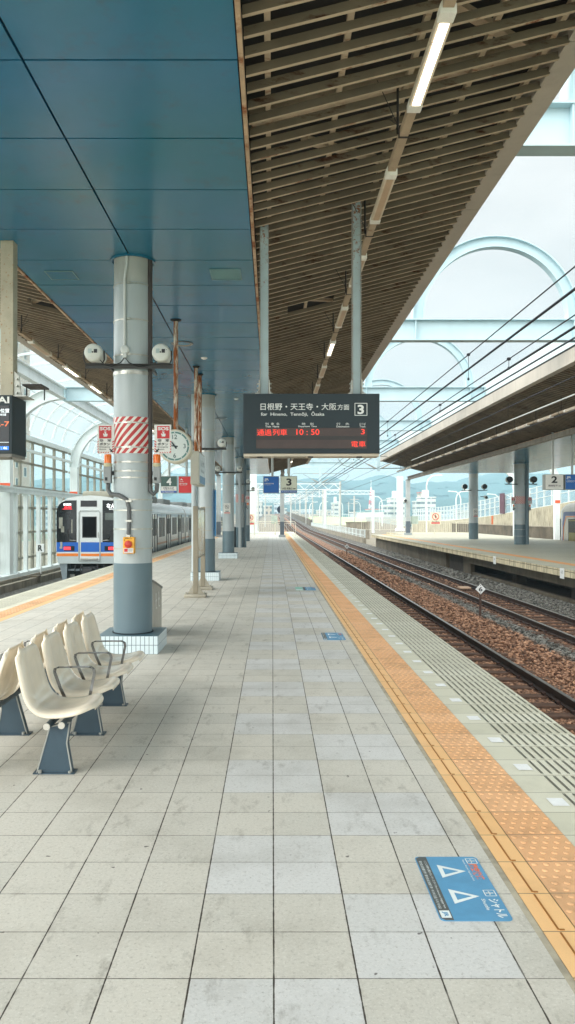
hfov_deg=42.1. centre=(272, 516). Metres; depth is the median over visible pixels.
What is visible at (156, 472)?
warning beacon
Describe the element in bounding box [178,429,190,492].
hanging sign
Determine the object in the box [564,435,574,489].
hanging sign
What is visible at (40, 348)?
strip light
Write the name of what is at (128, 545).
alarm button
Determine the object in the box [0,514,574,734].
track bed
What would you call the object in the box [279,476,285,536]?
end column
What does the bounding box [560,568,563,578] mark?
edge plate
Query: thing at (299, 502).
line gantry
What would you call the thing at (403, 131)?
lighting rail
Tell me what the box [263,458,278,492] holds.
hanging sign
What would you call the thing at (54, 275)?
door
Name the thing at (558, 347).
overhead wire
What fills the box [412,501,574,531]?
ramp wall
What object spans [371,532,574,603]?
opposite platform
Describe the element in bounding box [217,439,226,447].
loudspeaker
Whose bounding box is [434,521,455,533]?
railing
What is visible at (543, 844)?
tactile paving
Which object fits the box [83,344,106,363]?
loudspeaker
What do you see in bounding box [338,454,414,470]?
wire bracket
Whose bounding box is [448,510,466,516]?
town building
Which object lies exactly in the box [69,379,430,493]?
portal frame
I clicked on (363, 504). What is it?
foothills
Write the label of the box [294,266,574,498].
overhead wire
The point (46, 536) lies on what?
ground
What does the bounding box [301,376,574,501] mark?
overhead wire
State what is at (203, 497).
platform column
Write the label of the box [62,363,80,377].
strip light
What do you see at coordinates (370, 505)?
radio tower
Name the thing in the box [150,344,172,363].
loudspeaker
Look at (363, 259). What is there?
strip light
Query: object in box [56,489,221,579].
commuter train
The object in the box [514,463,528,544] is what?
platform column
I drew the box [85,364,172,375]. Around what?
speaker bracket
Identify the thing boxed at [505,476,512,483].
horn speaker
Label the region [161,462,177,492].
hanging sign
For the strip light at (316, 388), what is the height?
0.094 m
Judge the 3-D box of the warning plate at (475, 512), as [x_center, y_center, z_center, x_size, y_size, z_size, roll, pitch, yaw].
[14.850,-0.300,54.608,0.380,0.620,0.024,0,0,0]
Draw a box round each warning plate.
[224,503,229,513]
[250,514,254,524]
[430,512,440,523]
[473,508,477,516]
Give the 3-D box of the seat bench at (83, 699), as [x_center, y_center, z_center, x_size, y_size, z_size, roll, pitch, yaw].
[-1.407,1.252,5.817,0.504,0.804,2.165,0,0,0]
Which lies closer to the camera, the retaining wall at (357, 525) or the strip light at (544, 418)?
the strip light at (544, 418)
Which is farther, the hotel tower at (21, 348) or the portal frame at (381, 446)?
the hotel tower at (21, 348)
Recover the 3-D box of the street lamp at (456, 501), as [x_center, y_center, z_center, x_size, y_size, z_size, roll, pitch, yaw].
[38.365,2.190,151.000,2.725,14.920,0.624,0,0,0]
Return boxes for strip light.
[27,338,51,356]
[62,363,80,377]
[88,383,102,393]
[313,382,319,393]
[319,364,326,377]
[326,339,335,356]
[335,303,347,327]
[349,253,366,286]
[370,166,396,223]
[407,0,456,112]
[516,424,529,429]
[537,415,553,421]
[563,406,574,412]
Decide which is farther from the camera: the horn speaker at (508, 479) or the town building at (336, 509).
the town building at (336, 509)
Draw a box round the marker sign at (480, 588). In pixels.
[476,584,484,615]
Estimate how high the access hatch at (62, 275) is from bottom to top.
0.009 m
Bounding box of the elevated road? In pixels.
[307,517,466,524]
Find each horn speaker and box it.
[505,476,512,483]
[529,476,536,483]
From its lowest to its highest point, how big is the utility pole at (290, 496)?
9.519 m
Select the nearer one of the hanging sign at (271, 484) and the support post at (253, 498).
the hanging sign at (271, 484)
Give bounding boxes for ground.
[22,526,411,541]
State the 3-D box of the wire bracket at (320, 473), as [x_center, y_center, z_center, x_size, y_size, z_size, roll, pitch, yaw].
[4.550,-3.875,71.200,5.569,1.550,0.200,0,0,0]
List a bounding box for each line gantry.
[215,481,340,531]
[234,490,323,523]
[259,498,299,514]
[262,496,305,516]
[268,493,312,522]
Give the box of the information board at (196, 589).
[184,506,212,597]
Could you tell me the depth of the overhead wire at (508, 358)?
13.05 m
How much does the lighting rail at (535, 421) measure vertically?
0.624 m
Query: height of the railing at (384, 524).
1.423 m
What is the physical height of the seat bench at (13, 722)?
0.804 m
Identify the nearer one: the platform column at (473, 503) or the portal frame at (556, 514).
the platform column at (473, 503)
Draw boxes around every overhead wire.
[287,287,574,502]
[287,314,574,504]
[291,337,574,501]
[293,326,574,503]
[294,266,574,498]
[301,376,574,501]
[304,410,574,504]
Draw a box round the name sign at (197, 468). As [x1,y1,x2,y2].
[191,366,204,486]
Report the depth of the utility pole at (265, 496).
189.86 m
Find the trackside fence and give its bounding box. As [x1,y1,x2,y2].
[311,522,365,543]
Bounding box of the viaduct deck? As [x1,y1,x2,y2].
[22,514,411,569]
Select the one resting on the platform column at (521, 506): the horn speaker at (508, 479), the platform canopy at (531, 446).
the platform canopy at (531, 446)
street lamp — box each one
[375,496,382,525]
[426,475,442,531]
[455,491,468,518]
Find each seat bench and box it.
[0,611,83,735]
[15,611,144,773]
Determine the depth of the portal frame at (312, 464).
71.29 m
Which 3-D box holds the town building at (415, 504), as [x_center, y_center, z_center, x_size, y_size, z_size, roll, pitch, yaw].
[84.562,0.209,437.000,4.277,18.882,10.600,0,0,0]
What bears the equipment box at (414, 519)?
attached to the end column at (408, 508)
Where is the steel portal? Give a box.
[324,490,374,532]
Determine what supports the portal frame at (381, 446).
on the viaduct deck
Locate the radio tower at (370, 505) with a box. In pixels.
[368,487,371,508]
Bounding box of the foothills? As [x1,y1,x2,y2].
[34,494,574,525]
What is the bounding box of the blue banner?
[215,489,215,536]
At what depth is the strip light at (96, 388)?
18.77 m
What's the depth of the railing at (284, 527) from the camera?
66.68 m
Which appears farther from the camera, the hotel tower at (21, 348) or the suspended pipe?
the hotel tower at (21, 348)
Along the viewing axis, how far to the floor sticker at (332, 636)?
10.28 m
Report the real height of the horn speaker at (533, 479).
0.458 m
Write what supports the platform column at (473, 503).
on the opposite platform at (535, 565)
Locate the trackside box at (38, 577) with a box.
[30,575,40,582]
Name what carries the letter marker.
on the glazed wall at (51, 570)
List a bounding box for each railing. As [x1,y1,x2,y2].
[255,521,274,533]
[275,521,295,534]
[361,519,379,530]
[380,519,396,529]
[391,521,411,532]
[413,521,433,532]
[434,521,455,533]
[456,521,468,533]
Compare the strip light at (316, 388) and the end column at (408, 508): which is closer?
the strip light at (316, 388)
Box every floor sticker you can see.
[295,587,315,589]
[321,633,345,639]
[415,857,511,920]
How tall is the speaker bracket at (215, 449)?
0.098 m
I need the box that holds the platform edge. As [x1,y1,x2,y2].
[0,532,574,845]
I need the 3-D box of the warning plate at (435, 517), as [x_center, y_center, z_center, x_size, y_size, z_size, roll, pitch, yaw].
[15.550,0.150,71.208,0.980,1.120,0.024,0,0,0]
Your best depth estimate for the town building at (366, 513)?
330.00 m
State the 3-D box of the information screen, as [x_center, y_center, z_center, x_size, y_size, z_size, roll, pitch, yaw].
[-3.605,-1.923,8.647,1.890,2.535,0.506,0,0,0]
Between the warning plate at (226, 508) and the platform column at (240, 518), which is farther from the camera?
the platform column at (240, 518)
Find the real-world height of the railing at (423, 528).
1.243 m
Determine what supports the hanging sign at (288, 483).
hanging from the platform canopy at (186, 144)
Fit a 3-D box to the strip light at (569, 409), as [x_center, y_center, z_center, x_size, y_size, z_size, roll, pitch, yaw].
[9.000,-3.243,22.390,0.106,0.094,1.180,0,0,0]
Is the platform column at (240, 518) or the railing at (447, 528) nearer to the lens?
the platform column at (240, 518)
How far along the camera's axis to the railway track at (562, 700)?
15.11 m
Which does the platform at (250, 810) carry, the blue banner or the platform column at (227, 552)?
the platform column at (227, 552)
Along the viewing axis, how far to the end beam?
63.95 m
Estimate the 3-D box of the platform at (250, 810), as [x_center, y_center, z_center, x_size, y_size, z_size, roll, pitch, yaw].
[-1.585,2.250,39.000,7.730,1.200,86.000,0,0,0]
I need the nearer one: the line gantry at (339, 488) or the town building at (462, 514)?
the line gantry at (339, 488)
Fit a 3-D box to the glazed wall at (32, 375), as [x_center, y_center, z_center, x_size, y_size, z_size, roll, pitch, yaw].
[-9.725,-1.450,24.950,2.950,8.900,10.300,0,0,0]
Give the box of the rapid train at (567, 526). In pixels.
[560,503,574,540]
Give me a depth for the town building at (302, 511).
560.00 m
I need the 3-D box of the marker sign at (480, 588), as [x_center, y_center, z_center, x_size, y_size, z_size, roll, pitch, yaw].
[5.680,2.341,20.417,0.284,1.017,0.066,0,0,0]
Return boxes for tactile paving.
[0,532,574,925]
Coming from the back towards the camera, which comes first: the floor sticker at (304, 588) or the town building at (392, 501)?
the town building at (392, 501)
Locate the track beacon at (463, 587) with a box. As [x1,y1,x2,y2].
[457,586,472,588]
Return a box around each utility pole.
[257,485,261,530]
[262,493,267,525]
[288,493,292,524]
[350,496,358,521]
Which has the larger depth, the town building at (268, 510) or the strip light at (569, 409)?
the town building at (268, 510)
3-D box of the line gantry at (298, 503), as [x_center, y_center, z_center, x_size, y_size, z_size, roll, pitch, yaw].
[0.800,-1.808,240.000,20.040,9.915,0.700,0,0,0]
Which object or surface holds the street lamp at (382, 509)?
on the ground
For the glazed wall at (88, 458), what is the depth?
44.62 m
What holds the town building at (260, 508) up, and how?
on the ground
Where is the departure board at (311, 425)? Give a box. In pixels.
[243,201,379,457]
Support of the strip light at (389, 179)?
attached to the lighting rail at (403, 131)
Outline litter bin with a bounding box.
[152,580,162,626]
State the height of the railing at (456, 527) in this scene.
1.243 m
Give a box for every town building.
[35,505,57,533]
[259,501,262,515]
[263,506,271,515]
[274,503,279,513]
[301,509,313,513]
[316,510,330,514]
[331,497,338,515]
[356,510,383,516]
[380,505,391,516]
[386,491,405,525]
[412,501,419,516]
[416,490,435,516]
[434,511,452,516]
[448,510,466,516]
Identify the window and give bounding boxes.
[24,467,26,476]
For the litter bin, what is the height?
0.794 m
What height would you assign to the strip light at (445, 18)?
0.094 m
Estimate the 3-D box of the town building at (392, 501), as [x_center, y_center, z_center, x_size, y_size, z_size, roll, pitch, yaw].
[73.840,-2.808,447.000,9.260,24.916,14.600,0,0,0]
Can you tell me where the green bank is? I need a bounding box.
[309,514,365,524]
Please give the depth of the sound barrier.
87.93 m
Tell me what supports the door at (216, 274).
in the access hatch at (225, 274)
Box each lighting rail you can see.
[17,314,190,457]
[287,0,456,472]
[396,396,573,471]
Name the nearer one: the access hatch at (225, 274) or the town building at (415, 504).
the access hatch at (225, 274)
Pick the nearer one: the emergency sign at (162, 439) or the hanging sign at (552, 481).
the emergency sign at (162, 439)
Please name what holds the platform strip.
on the platform at (250, 810)
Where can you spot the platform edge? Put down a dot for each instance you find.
(527, 746)
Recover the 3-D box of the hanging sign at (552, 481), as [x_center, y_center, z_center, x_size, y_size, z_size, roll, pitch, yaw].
[10.940,-2.300,29.146,0.720,2.500,0.308,0,0,0]
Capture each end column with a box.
[216,476,221,536]
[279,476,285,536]
[404,480,411,534]
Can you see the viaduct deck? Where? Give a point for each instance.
(271, 528)
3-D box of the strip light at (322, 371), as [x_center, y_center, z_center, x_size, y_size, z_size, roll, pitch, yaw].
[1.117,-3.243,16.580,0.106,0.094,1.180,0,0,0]
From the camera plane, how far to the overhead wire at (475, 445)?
24.75 m
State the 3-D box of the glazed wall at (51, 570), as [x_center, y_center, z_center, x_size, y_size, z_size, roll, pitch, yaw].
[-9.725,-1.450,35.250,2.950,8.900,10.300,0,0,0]
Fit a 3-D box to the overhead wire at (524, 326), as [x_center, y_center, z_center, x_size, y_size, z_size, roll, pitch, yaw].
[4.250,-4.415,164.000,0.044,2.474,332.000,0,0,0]
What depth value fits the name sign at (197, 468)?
15.82 m
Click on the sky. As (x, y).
(533, 201)
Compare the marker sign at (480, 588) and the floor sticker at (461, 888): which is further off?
the marker sign at (480, 588)
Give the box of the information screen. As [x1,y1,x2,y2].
[0,240,48,459]
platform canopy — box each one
[0,0,574,473]
[380,342,574,474]
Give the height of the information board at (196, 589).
1.870 m
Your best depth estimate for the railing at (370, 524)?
94.98 m
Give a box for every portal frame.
[0,342,484,574]
[17,235,574,341]
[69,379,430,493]
[111,415,397,491]
[152,457,559,539]
[158,460,513,535]
[516,69,574,155]
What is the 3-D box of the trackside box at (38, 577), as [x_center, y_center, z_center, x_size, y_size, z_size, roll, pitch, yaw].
[-9.860,2.695,31.150,0.340,0.510,0.360,0,0,0]
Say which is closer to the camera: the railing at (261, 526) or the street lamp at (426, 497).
the railing at (261, 526)
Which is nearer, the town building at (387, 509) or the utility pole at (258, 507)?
the utility pole at (258, 507)
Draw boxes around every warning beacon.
[103,454,113,482]
[152,454,160,482]
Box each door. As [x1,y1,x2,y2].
[46,272,77,278]
[210,270,240,279]
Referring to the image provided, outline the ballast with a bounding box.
[322,550,574,733]
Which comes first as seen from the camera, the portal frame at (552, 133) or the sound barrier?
the portal frame at (552, 133)
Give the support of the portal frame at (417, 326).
on the viaduct deck
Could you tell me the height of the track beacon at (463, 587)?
0.093 m
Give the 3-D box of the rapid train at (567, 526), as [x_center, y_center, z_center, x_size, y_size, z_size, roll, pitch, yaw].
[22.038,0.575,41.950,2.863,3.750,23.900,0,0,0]
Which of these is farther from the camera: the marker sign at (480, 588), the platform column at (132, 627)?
the marker sign at (480, 588)
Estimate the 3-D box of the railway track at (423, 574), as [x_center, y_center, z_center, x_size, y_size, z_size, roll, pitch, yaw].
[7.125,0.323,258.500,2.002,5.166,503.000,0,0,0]
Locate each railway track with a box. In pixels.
[277,514,574,731]
[284,515,574,652]
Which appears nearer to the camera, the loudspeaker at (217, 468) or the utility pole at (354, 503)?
the loudspeaker at (217, 468)
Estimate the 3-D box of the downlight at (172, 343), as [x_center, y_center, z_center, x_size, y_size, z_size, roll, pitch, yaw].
[-1.660,-3.190,13.750,0.396,0.028,0.396,0,0,0]
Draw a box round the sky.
[30,91,574,483]
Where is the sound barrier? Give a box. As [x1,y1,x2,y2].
[412,486,574,520]
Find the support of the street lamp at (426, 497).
on the ground
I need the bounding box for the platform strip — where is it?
[0,534,574,979]
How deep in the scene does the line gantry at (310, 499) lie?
156.85 m
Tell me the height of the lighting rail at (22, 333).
0.424 m
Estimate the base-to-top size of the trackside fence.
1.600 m
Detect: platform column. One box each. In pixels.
[100,253,166,653]
[190,393,220,580]
[219,436,237,558]
[234,457,245,547]
[246,469,249,540]
[468,473,478,538]
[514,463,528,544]
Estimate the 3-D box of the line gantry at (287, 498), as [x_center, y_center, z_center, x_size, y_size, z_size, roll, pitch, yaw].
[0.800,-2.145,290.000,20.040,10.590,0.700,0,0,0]
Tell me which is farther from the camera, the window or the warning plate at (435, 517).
the window
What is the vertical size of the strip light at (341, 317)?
0.094 m
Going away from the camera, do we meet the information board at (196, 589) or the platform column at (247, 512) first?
the information board at (196, 589)
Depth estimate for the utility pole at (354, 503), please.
134.95 m
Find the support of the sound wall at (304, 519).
on the track bed
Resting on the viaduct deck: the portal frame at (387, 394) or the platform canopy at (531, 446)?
the portal frame at (387, 394)
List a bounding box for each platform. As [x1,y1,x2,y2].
[0,532,574,1023]
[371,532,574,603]
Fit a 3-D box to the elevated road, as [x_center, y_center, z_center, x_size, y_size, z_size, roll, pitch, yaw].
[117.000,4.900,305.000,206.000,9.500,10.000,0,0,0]
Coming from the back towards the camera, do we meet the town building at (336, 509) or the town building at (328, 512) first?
the town building at (328, 512)
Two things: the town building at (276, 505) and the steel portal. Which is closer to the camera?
the steel portal
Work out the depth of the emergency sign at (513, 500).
44.40 m
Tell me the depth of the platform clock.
11.95 m
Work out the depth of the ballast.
20.75 m
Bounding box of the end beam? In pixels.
[406,472,432,479]
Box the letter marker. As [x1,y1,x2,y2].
[36,544,43,573]
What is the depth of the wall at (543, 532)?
78.26 m
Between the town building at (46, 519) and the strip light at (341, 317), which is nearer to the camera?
the strip light at (341, 317)
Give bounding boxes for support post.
[250,474,258,533]
[395,477,404,530]
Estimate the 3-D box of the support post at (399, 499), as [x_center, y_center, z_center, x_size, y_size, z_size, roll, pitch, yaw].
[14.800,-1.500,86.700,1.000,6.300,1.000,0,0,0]
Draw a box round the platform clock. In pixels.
[160,318,192,463]
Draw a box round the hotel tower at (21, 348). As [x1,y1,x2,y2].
[13,343,29,539]
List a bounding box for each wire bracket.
[291,468,348,483]
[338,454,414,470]
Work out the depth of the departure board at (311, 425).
8.40 m
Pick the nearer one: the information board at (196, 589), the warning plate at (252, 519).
the information board at (196, 589)
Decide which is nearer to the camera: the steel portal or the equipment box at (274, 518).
the equipment box at (274, 518)
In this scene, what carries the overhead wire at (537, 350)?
hanging from the overhead wire at (508, 358)
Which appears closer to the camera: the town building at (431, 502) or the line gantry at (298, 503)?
the line gantry at (298, 503)
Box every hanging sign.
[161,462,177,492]
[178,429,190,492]
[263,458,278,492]
[281,458,296,492]
[542,432,563,489]
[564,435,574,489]
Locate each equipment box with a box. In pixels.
[271,516,279,524]
[410,516,417,525]
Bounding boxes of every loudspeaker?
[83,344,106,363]
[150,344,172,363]
[215,466,220,471]
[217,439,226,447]
[237,466,242,471]
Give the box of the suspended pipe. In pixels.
[411,394,574,460]
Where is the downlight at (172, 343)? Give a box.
[171,341,192,345]
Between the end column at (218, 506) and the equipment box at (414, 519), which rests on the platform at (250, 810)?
the end column at (218, 506)
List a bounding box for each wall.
[0,342,66,593]
[13,379,112,585]
[68,413,113,495]
[152,453,184,496]
[286,511,311,525]
[345,522,369,538]
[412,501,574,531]
[451,523,560,539]
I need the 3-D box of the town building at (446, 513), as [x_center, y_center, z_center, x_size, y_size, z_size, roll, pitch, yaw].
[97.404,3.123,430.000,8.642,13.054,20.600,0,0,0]
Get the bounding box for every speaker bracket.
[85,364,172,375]
[193,448,225,451]
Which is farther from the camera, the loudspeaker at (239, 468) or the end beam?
the end beam
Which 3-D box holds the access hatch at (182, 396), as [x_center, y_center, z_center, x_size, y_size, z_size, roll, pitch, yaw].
[-2.425,-3.183,19.800,0.374,0.009,0.424,0,0,0]
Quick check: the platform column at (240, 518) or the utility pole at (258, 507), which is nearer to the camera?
the platform column at (240, 518)
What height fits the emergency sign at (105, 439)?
0.357 m
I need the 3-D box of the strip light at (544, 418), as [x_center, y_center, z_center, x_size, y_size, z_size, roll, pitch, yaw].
[9.000,-3.243,24.640,0.106,0.094,1.180,0,0,0]
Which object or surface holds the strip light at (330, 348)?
attached to the lighting rail at (403, 131)
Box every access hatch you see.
[44,271,79,279]
[173,395,188,397]
[209,269,241,279]
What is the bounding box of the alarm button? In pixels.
[123,537,134,553]
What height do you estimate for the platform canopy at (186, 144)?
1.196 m
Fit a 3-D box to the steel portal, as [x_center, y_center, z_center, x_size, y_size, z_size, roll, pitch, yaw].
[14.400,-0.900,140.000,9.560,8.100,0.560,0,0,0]
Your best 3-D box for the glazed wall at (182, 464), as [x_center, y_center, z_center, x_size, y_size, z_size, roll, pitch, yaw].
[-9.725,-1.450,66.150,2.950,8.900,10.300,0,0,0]
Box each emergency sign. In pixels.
[97,425,113,453]
[152,425,170,453]
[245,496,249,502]
[511,497,515,503]
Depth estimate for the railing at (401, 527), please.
71.49 m
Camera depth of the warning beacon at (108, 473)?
9.18 m
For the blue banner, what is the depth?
19.55 m
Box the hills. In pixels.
[34,472,574,504]

